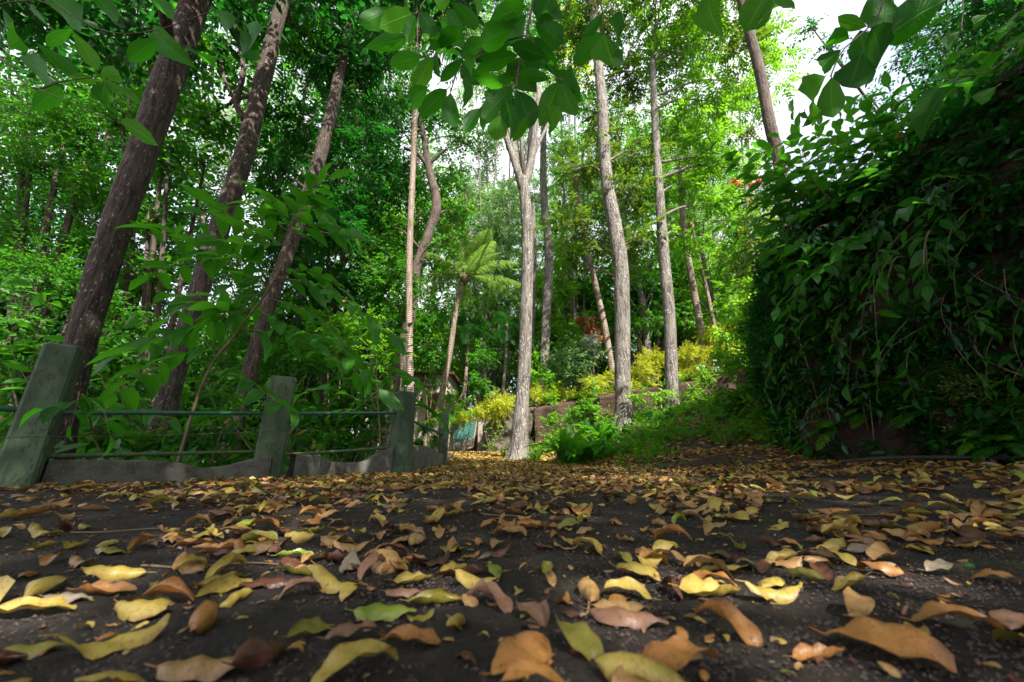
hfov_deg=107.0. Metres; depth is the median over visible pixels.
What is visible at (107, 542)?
fallen leaf
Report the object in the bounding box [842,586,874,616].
fallen leaf
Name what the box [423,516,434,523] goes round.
fallen leaf
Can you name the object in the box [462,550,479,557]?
fallen leaf
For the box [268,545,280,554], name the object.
fallen leaf
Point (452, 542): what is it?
fallen leaf
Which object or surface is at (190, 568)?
fallen leaf
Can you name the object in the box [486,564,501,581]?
fallen leaf
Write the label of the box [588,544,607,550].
fallen leaf
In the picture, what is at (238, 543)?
fallen leaf
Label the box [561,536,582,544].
fallen leaf
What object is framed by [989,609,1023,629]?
fallen leaf
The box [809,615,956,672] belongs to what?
fallen leaf
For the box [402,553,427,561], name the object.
fallen leaf
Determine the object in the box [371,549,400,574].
fallen leaf
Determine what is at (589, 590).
fallen leaf
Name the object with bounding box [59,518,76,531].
fallen leaf
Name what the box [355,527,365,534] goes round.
fallen leaf
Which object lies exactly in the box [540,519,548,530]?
fallen leaf
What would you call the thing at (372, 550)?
fallen leaf
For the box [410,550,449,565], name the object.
fallen leaf
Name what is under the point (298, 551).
fallen leaf
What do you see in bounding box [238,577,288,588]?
fallen leaf
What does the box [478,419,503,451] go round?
slope plant
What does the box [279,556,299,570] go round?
fallen leaf
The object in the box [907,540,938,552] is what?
fallen leaf
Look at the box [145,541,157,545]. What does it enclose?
fallen leaf
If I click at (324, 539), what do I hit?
fallen leaf
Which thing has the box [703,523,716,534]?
fallen leaf
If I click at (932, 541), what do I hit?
fallen leaf
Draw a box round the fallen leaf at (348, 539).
[331,535,358,543]
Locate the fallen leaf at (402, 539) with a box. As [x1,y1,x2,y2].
[391,535,408,543]
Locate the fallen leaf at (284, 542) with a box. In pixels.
[271,535,293,546]
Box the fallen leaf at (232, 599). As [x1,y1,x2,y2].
[219,587,253,607]
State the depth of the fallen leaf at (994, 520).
1.22 m
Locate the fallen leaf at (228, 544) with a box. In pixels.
[193,538,250,553]
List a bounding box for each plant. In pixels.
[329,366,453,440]
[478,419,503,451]
[495,449,507,456]
[523,448,548,459]
[524,426,626,463]
[539,411,565,449]
[566,408,591,431]
[568,419,633,441]
[571,434,627,458]
[590,400,619,427]
[603,426,643,453]
[622,419,655,438]
[622,424,639,434]
[629,386,655,418]
[639,412,682,437]
[662,389,709,442]
[682,404,723,429]
[693,384,747,448]
[728,412,776,437]
[750,432,802,448]
[778,412,811,447]
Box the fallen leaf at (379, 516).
[368,513,385,521]
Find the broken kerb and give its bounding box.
[664,453,729,468]
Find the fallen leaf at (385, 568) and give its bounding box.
[380,566,390,571]
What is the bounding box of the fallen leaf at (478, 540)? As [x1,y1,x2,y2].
[475,537,482,544]
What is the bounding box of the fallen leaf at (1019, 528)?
[1011,527,1023,530]
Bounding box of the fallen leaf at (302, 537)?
[285,531,314,542]
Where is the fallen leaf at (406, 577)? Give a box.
[388,571,431,582]
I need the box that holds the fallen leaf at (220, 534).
[204,527,223,537]
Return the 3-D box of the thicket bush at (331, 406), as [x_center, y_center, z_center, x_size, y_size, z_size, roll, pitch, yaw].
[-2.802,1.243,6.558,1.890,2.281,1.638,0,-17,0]
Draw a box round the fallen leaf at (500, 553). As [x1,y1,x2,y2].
[482,540,515,557]
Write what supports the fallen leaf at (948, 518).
on the ground at (442, 661)
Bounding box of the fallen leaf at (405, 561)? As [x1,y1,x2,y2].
[401,559,409,565]
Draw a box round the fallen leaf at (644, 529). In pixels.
[640,525,648,531]
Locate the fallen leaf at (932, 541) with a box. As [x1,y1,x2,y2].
[915,537,948,544]
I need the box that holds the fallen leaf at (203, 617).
[189,600,218,634]
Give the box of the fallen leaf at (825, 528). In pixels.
[821,523,860,535]
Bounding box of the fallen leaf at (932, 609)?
[897,601,1004,629]
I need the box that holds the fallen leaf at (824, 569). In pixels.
[809,561,832,580]
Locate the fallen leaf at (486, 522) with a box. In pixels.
[477,518,496,526]
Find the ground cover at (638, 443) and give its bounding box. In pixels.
[504,364,784,462]
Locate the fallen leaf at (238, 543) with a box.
[233,538,246,554]
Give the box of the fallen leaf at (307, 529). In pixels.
[299,526,321,531]
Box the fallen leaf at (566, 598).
[555,591,570,602]
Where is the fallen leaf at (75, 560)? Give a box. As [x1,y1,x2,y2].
[69,555,94,567]
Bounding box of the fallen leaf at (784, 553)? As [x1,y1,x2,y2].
[766,548,802,560]
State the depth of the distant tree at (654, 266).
31.66 m
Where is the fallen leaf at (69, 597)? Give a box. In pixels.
[38,592,92,602]
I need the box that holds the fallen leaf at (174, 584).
[112,576,193,609]
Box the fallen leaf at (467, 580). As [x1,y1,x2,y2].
[449,567,499,588]
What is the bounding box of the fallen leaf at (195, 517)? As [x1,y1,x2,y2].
[183,514,210,525]
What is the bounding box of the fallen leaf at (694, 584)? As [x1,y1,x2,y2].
[668,573,740,595]
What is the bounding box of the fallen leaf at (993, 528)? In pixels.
[983,526,1013,531]
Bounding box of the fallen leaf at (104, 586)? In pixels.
[66,579,136,593]
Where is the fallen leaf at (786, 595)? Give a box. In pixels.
[735,579,801,603]
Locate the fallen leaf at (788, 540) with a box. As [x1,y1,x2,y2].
[777,537,800,545]
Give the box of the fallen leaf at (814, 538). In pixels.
[804,535,826,541]
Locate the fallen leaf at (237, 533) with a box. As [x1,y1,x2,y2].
[229,528,250,536]
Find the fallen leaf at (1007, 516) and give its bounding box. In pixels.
[993,513,1015,519]
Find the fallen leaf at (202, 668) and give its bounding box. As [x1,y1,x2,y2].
[144,655,233,681]
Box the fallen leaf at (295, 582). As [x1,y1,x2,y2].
[274,576,321,599]
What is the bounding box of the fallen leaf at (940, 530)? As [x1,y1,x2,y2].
[935,528,952,531]
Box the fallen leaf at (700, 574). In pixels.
[683,570,737,586]
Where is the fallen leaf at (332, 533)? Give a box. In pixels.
[328,530,337,535]
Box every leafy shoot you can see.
[18,391,122,459]
[184,407,261,454]
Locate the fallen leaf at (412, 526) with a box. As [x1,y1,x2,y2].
[390,524,415,532]
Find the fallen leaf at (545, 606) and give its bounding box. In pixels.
[521,595,549,628]
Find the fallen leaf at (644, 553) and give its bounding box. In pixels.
[639,548,667,563]
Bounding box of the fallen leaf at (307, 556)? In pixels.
[295,551,327,562]
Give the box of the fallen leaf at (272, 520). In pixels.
[248,517,284,528]
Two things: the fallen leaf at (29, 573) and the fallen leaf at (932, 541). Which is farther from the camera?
the fallen leaf at (932, 541)
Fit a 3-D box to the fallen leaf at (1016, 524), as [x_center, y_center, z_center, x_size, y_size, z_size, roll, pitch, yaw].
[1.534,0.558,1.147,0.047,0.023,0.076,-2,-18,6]
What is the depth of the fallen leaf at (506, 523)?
1.20 m
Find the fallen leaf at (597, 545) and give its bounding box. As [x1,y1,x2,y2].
[573,536,606,556]
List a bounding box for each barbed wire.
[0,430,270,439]
[278,428,404,430]
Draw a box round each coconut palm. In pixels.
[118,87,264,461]
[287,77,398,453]
[389,214,520,446]
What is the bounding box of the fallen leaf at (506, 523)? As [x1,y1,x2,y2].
[502,518,515,532]
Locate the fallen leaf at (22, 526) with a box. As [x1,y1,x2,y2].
[9,523,25,529]
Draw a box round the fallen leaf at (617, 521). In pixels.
[608,519,622,524]
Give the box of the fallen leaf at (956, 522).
[952,518,974,525]
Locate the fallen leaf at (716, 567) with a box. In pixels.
[695,564,746,570]
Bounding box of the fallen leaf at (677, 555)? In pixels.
[655,549,684,561]
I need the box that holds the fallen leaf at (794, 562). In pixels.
[761,556,805,567]
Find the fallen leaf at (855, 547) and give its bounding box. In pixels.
[841,543,869,552]
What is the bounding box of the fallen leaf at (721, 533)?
[705,532,733,541]
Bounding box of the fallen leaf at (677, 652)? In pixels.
[641,634,714,669]
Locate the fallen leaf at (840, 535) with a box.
[832,529,848,537]
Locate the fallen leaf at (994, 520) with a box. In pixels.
[984,518,1000,522]
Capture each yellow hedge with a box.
[454,408,483,450]
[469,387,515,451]
[529,380,575,407]
[556,387,603,402]
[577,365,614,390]
[630,344,679,387]
[631,367,691,389]
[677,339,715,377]
[692,320,742,368]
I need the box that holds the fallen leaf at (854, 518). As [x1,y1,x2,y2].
[833,515,861,529]
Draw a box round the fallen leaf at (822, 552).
[800,546,838,557]
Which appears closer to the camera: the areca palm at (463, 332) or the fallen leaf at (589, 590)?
the fallen leaf at (589, 590)
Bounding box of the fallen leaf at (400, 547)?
[377,542,409,555]
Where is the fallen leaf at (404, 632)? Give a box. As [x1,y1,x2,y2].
[378,624,442,646]
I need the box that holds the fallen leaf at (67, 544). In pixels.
[57,538,89,548]
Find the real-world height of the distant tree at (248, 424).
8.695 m
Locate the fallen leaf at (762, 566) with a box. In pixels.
[756,560,775,572]
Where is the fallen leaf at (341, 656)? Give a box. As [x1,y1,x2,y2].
[310,638,397,681]
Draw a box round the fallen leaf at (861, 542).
[856,539,878,545]
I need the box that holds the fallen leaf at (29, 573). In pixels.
[17,571,38,577]
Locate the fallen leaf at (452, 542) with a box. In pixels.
[447,535,459,547]
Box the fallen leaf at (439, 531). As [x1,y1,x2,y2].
[435,525,449,538]
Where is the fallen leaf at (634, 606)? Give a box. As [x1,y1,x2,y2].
[590,599,653,611]
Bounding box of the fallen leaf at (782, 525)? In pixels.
[769,521,789,529]
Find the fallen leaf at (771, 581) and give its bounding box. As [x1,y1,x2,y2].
[758,576,785,586]
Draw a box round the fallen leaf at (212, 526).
[173,524,214,537]
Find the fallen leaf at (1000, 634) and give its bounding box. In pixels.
[991,629,1023,640]
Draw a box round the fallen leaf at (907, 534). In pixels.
[904,531,924,541]
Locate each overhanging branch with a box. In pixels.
[0,0,262,145]
[359,0,624,140]
[692,0,1023,140]
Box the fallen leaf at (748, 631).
[695,599,762,646]
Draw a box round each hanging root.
[798,334,817,399]
[847,367,868,430]
[864,373,874,446]
[886,256,910,310]
[923,228,948,303]
[973,333,1022,376]
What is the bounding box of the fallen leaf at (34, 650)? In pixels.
[3,640,68,659]
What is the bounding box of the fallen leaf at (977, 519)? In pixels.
[965,517,986,522]
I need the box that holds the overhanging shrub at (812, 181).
[692,0,1023,402]
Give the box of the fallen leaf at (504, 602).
[466,579,512,612]
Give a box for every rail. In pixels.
[0,405,17,411]
[48,450,254,458]
[63,410,262,414]
[284,446,392,456]
[297,411,396,414]
[414,421,442,434]
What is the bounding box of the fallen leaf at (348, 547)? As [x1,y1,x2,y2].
[329,538,373,552]
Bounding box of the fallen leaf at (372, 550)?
[359,545,391,556]
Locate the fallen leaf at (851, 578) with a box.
[831,571,870,591]
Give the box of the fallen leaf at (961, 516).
[953,512,986,520]
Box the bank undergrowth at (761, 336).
[738,44,1023,465]
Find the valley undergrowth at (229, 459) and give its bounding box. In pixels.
[0,433,429,472]
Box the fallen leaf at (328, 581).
[311,560,362,593]
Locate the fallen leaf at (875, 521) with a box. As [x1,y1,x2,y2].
[858,518,885,525]
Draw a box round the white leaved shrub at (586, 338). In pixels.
[579,331,606,391]
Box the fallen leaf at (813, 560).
[802,556,832,567]
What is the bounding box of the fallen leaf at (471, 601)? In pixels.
[462,594,478,606]
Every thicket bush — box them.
[0,336,140,458]
[80,369,259,464]
[83,304,169,422]
[178,298,271,448]
[220,317,353,459]
[285,414,391,469]
[290,356,394,462]
[296,301,418,462]
[413,307,509,450]
[413,418,438,449]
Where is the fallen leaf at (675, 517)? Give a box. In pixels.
[671,512,685,523]
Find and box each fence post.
[0,342,85,489]
[254,375,296,477]
[389,391,415,473]
[438,413,448,464]
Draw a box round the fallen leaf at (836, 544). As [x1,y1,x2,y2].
[809,538,845,550]
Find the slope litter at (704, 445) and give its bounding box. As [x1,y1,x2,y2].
[511,369,803,461]
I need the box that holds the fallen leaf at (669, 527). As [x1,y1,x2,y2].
[648,524,691,540]
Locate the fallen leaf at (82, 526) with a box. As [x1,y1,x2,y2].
[78,523,90,529]
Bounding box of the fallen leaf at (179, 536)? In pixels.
[160,534,192,539]
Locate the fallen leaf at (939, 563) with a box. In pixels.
[918,558,962,570]
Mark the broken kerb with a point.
(722, 458)
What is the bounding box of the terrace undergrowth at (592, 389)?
[487,357,747,411]
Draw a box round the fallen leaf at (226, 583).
[194,574,252,596]
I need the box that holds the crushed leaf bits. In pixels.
[0,465,1023,681]
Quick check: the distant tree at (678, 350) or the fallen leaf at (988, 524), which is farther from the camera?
the distant tree at (678, 350)
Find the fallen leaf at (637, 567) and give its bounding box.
[609,561,660,580]
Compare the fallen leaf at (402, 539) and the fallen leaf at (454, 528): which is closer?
the fallen leaf at (402, 539)
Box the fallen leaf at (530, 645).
[479,630,556,674]
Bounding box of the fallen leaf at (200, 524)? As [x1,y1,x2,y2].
[192,523,222,527]
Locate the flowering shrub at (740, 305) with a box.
[706,286,752,376]
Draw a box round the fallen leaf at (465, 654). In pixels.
[454,650,475,664]
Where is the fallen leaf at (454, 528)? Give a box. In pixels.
[448,526,456,532]
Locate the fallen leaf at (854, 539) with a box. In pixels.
[847,538,863,541]
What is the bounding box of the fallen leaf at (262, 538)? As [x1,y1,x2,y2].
[252,536,265,540]
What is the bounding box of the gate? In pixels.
[452,417,476,450]
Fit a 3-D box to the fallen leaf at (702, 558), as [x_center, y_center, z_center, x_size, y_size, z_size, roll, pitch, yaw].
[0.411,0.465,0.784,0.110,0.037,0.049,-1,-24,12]
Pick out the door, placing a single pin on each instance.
(433, 406)
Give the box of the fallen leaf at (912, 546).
[901,543,933,554]
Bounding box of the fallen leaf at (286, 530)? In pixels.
[276,527,290,533]
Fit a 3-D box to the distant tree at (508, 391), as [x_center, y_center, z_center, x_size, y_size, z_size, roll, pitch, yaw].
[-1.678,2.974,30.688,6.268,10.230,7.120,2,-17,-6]
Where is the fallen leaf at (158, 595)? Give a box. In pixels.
[151,592,175,604]
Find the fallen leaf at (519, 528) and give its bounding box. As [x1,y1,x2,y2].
[490,525,526,535]
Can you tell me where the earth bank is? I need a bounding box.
[761,57,1023,462]
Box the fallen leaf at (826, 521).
[818,519,832,523]
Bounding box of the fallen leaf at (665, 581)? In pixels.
[656,576,685,600]
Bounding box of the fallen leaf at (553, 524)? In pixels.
[548,522,557,527]
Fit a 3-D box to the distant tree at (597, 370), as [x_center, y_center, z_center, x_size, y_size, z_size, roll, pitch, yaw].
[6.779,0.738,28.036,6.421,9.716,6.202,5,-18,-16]
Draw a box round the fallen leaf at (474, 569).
[436,564,488,576]
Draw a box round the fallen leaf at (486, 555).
[477,552,492,559]
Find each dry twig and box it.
[70,528,180,532]
[141,562,283,567]
[481,513,516,515]
[579,600,589,617]
[790,513,901,515]
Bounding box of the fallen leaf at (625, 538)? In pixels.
[616,533,633,540]
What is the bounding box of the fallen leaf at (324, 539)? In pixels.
[320,533,348,546]
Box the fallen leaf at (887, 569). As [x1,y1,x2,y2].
[856,561,911,575]
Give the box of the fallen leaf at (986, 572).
[970,569,1020,580]
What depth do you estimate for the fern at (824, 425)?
4.28 m
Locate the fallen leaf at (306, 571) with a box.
[275,565,315,576]
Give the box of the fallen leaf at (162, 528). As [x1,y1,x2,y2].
[158,525,168,532]
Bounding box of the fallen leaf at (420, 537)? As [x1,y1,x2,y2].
[408,533,425,545]
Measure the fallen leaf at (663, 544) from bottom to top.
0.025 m
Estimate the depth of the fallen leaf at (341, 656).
0.43 m
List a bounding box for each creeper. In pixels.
[763,335,798,418]
[776,377,822,450]
[781,215,814,264]
[782,288,825,345]
[786,277,821,314]
[794,305,852,374]
[799,360,880,454]
[808,220,870,294]
[824,217,899,316]
[837,285,949,373]
[849,222,910,295]
[857,199,896,261]
[870,182,971,236]
[870,183,972,315]
[874,313,997,409]
[917,161,990,217]
[931,179,1006,281]
[931,240,1022,361]
[961,262,1023,374]
[962,305,1023,430]
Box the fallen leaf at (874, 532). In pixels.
[860,530,892,538]
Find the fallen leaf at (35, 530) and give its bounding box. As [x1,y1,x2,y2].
[28,522,63,537]
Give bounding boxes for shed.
[413,371,460,451]
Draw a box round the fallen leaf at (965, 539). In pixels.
[938,537,995,545]
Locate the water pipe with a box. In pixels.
[840,455,1023,462]
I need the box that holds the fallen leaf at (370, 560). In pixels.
[354,551,385,581]
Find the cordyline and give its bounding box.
[573,312,603,376]
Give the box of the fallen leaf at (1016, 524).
[1007,521,1023,526]
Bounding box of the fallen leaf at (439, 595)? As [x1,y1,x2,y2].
[399,587,460,603]
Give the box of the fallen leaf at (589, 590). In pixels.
[578,576,599,603]
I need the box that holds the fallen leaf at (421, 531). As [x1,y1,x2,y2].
[407,529,424,534]
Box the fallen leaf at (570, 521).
[557,517,582,530]
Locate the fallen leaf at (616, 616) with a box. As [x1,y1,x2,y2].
[579,606,669,630]
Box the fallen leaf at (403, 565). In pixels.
[389,559,407,569]
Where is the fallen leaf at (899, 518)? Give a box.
[893,516,911,521]
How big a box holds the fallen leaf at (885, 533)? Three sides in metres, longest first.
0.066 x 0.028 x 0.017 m
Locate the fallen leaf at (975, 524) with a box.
[972,521,979,527]
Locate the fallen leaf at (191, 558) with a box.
[173,554,207,571]
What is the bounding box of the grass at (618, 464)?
[500,448,739,468]
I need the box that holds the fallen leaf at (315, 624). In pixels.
[277,616,333,637]
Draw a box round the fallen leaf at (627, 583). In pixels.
[603,576,660,599]
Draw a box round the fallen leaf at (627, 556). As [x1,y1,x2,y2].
[614,551,631,561]
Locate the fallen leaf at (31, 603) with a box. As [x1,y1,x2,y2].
[0,595,76,612]
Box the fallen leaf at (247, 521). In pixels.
[236,519,255,525]
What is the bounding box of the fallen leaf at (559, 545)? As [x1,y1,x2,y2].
[554,538,581,549]
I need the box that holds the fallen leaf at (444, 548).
[440,545,457,552]
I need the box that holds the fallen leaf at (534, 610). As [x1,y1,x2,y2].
[516,600,546,627]
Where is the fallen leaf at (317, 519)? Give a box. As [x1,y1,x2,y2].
[298,516,320,524]
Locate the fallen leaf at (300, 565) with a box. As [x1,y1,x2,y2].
[294,563,311,568]
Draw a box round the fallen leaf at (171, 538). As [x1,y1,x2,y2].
[162,530,177,541]
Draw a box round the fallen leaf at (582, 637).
[555,614,603,661]
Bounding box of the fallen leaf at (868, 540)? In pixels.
[832,531,875,543]
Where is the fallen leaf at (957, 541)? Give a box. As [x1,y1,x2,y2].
[944,537,974,547]
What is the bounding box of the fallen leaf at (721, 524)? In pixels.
[696,515,726,526]
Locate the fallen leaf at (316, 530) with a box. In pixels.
[308,525,328,532]
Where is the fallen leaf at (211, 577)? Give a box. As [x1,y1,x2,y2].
[192,571,251,587]
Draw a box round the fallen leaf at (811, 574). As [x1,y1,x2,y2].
[782,566,824,579]
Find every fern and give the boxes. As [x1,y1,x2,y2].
[785,442,813,459]
[791,420,841,450]
[805,392,837,406]
[836,407,887,428]
[885,405,922,428]
[950,430,1017,461]
[952,435,1023,465]
[977,377,1023,415]
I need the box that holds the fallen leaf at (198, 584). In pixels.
[191,579,210,586]
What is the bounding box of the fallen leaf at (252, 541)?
[248,539,260,542]
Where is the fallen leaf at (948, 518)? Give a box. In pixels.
[943,514,960,523]
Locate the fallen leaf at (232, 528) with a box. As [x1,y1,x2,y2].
[217,526,243,532]
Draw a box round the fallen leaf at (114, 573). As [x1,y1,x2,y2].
[81,565,156,581]
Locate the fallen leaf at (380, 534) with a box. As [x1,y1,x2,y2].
[374,530,385,541]
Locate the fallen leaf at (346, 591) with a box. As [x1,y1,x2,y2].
[339,584,357,601]
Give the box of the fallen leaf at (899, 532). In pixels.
[877,528,917,540]
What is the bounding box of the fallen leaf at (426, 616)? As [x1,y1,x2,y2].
[405,607,439,621]
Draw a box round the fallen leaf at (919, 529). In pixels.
[906,524,930,537]
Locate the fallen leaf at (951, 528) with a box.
[946,526,959,533]
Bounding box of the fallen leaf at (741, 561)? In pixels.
[735,558,754,569]
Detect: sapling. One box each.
[0,279,181,433]
[86,162,404,462]
[293,287,422,450]
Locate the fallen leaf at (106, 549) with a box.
[95,545,125,553]
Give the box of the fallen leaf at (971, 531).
[953,523,983,543]
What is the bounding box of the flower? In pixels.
[729,178,748,199]
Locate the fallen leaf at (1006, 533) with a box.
[995,531,1023,538]
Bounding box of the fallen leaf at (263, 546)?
[245,540,275,554]
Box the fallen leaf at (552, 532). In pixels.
[550,530,561,537]
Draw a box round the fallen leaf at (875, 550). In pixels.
[865,541,898,559]
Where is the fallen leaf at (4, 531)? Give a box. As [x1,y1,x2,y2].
[0,527,11,537]
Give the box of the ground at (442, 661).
[0,371,1023,681]
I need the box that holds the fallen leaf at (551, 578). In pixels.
[545,570,556,587]
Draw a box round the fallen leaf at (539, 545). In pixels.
[532,543,554,549]
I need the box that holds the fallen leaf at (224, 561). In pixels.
[204,552,246,579]
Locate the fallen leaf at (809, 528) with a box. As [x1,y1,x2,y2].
[805,524,816,531]
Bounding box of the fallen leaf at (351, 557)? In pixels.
[339,546,360,572]
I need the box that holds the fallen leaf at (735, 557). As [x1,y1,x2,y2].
[707,550,745,561]
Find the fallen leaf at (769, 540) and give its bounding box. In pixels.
[758,535,782,547]
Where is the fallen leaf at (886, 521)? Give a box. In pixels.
[875,518,895,528]
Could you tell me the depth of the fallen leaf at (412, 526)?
1.18 m
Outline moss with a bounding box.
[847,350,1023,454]
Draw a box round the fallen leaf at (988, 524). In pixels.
[982,521,1001,527]
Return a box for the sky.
[0,0,1013,444]
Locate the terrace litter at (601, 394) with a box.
[489,369,742,441]
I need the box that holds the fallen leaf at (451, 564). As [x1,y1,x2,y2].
[432,561,466,578]
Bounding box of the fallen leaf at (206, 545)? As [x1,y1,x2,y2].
[192,542,217,548]
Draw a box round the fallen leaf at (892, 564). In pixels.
[883,561,898,567]
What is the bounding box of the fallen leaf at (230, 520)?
[222,515,241,526]
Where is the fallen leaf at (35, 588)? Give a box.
[23,575,67,596]
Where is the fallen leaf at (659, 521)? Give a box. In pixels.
[652,518,666,525]
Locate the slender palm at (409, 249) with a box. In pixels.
[317,1,505,445]
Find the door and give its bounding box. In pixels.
[425,394,438,419]
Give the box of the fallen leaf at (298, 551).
[269,548,313,555]
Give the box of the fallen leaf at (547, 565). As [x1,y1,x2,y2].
[541,560,552,573]
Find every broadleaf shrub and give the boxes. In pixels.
[516,344,563,404]
[533,338,613,397]
[539,396,612,432]
[625,364,745,411]
[644,407,706,423]
[698,385,764,432]
[701,274,771,442]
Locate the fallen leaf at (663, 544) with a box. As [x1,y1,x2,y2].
[646,540,679,550]
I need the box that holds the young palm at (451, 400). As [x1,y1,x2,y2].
[415,389,479,451]
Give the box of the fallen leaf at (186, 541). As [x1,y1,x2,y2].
[169,538,222,546]
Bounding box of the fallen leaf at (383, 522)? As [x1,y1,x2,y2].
[380,520,389,526]
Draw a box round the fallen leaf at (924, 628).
[903,621,930,634]
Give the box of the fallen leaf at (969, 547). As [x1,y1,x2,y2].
[945,539,981,548]
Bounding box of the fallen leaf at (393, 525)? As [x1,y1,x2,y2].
[384,522,402,527]
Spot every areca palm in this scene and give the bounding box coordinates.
[441,315,497,448]
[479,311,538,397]
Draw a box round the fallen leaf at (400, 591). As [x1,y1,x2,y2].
[379,587,422,597]
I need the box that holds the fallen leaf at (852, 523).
[848,520,857,526]
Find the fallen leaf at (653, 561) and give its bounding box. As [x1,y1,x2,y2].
[635,551,662,566]
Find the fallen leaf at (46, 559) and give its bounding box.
[39,551,64,565]
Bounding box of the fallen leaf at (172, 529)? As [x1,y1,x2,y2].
[166,528,179,532]
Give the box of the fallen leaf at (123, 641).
[37,613,169,659]
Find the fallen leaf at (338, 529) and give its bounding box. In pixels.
[331,526,349,531]
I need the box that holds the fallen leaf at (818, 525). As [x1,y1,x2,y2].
[810,521,830,534]
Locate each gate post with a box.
[448,423,450,450]
[477,419,483,450]
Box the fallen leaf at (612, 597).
[608,594,629,600]
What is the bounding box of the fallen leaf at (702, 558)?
[683,554,732,576]
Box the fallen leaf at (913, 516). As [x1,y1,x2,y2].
[907,513,924,521]
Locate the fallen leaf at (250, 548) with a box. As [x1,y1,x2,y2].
[232,544,268,553]
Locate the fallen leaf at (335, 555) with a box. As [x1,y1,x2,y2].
[323,549,348,561]
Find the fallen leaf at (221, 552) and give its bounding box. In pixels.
[206,549,244,557]
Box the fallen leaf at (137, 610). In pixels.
[114,598,171,621]
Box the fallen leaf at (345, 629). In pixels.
[315,620,386,638]
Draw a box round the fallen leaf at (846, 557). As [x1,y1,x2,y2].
[821,546,856,565]
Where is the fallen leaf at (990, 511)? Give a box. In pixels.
[980,508,1004,518]
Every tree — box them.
[0,0,234,404]
[0,0,538,459]
[0,2,150,316]
[0,51,167,445]
[0,223,27,342]
[1,67,246,452]
[65,32,228,459]
[117,341,229,459]
[120,24,370,448]
[138,0,418,458]
[156,286,256,460]
[184,288,352,462]
[195,312,307,458]
[210,0,475,456]
[211,52,385,416]
[240,227,367,457]
[243,28,447,455]
[243,343,360,459]
[309,344,386,460]
[319,74,473,409]
[319,242,371,454]
[330,182,435,432]
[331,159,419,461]
[337,108,493,450]
[358,310,461,424]
[401,162,487,393]
[414,345,470,444]
[415,0,616,459]
[421,180,510,429]
[436,303,511,425]
[438,50,590,414]
[443,163,521,409]
[456,169,543,401]
[457,332,516,407]
[460,329,493,413]
[464,175,555,401]
[473,258,571,405]
[473,290,506,428]
[479,196,559,393]
[492,269,594,397]
[509,163,604,374]
[523,0,676,428]
[523,21,593,401]
[524,71,660,390]
[532,0,605,394]
[539,283,608,390]
[540,239,597,392]
[551,172,573,389]
[553,248,704,383]
[570,77,712,383]
[571,302,636,392]
[579,251,694,380]
[580,255,636,390]
[588,0,813,407]
[597,0,801,293]
[610,102,731,364]
[632,297,699,383]
[634,234,673,378]
[638,90,766,360]
[642,256,706,384]
[664,257,748,371]
[670,128,754,340]
[700,237,752,364]
[708,180,719,278]
[715,70,796,275]
[724,213,776,359]
[787,0,1023,167]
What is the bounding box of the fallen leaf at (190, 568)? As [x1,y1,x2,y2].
[172,548,207,573]
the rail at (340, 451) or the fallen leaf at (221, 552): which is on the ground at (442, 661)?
the fallen leaf at (221, 552)
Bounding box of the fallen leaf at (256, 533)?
[242,529,284,541]
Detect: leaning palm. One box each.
[531,137,644,387]
[623,123,764,372]
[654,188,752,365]
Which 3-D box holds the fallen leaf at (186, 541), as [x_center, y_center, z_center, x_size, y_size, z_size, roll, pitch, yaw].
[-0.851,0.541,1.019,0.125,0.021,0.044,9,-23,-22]
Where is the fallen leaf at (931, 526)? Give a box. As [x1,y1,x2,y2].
[916,521,943,531]
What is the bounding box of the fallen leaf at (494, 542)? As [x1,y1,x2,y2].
[490,538,503,547]
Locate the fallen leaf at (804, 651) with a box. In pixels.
[782,642,844,660]
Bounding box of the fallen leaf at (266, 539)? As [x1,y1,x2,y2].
[260,538,279,542]
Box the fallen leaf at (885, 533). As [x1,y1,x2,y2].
[878,530,889,535]
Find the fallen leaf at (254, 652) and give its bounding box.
[221,637,285,668]
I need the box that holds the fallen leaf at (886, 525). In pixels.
[868,523,905,527]
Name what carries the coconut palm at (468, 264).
on the ground at (442, 661)
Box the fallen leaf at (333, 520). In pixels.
[325,519,344,525]
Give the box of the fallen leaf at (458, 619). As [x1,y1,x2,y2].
[446,613,465,629]
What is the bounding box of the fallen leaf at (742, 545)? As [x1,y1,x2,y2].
[734,539,745,549]
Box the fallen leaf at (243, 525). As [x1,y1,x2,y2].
[229,523,252,529]
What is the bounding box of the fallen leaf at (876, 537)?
[861,533,886,540]
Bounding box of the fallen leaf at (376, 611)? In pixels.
[344,602,415,621]
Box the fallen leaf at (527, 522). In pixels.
[516,518,547,527]
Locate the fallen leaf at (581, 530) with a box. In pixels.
[576,527,594,533]
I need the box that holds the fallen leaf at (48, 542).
[22,540,63,549]
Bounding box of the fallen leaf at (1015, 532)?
[995,530,1023,540]
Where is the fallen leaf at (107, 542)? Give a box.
[96,538,121,546]
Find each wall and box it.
[41,457,271,487]
[287,447,393,478]
[411,445,443,470]
[471,406,537,451]
[534,372,753,441]
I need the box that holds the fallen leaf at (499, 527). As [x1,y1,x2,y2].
[493,525,504,531]
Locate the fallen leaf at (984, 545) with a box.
[948,543,1002,552]
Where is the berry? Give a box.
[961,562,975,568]
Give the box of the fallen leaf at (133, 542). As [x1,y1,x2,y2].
[127,533,159,551]
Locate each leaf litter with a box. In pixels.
[0,444,1023,681]
[420,409,705,469]
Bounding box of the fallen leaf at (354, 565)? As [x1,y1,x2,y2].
[348,563,358,569]
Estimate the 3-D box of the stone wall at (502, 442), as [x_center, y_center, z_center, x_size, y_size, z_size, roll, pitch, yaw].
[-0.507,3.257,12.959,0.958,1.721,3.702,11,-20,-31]

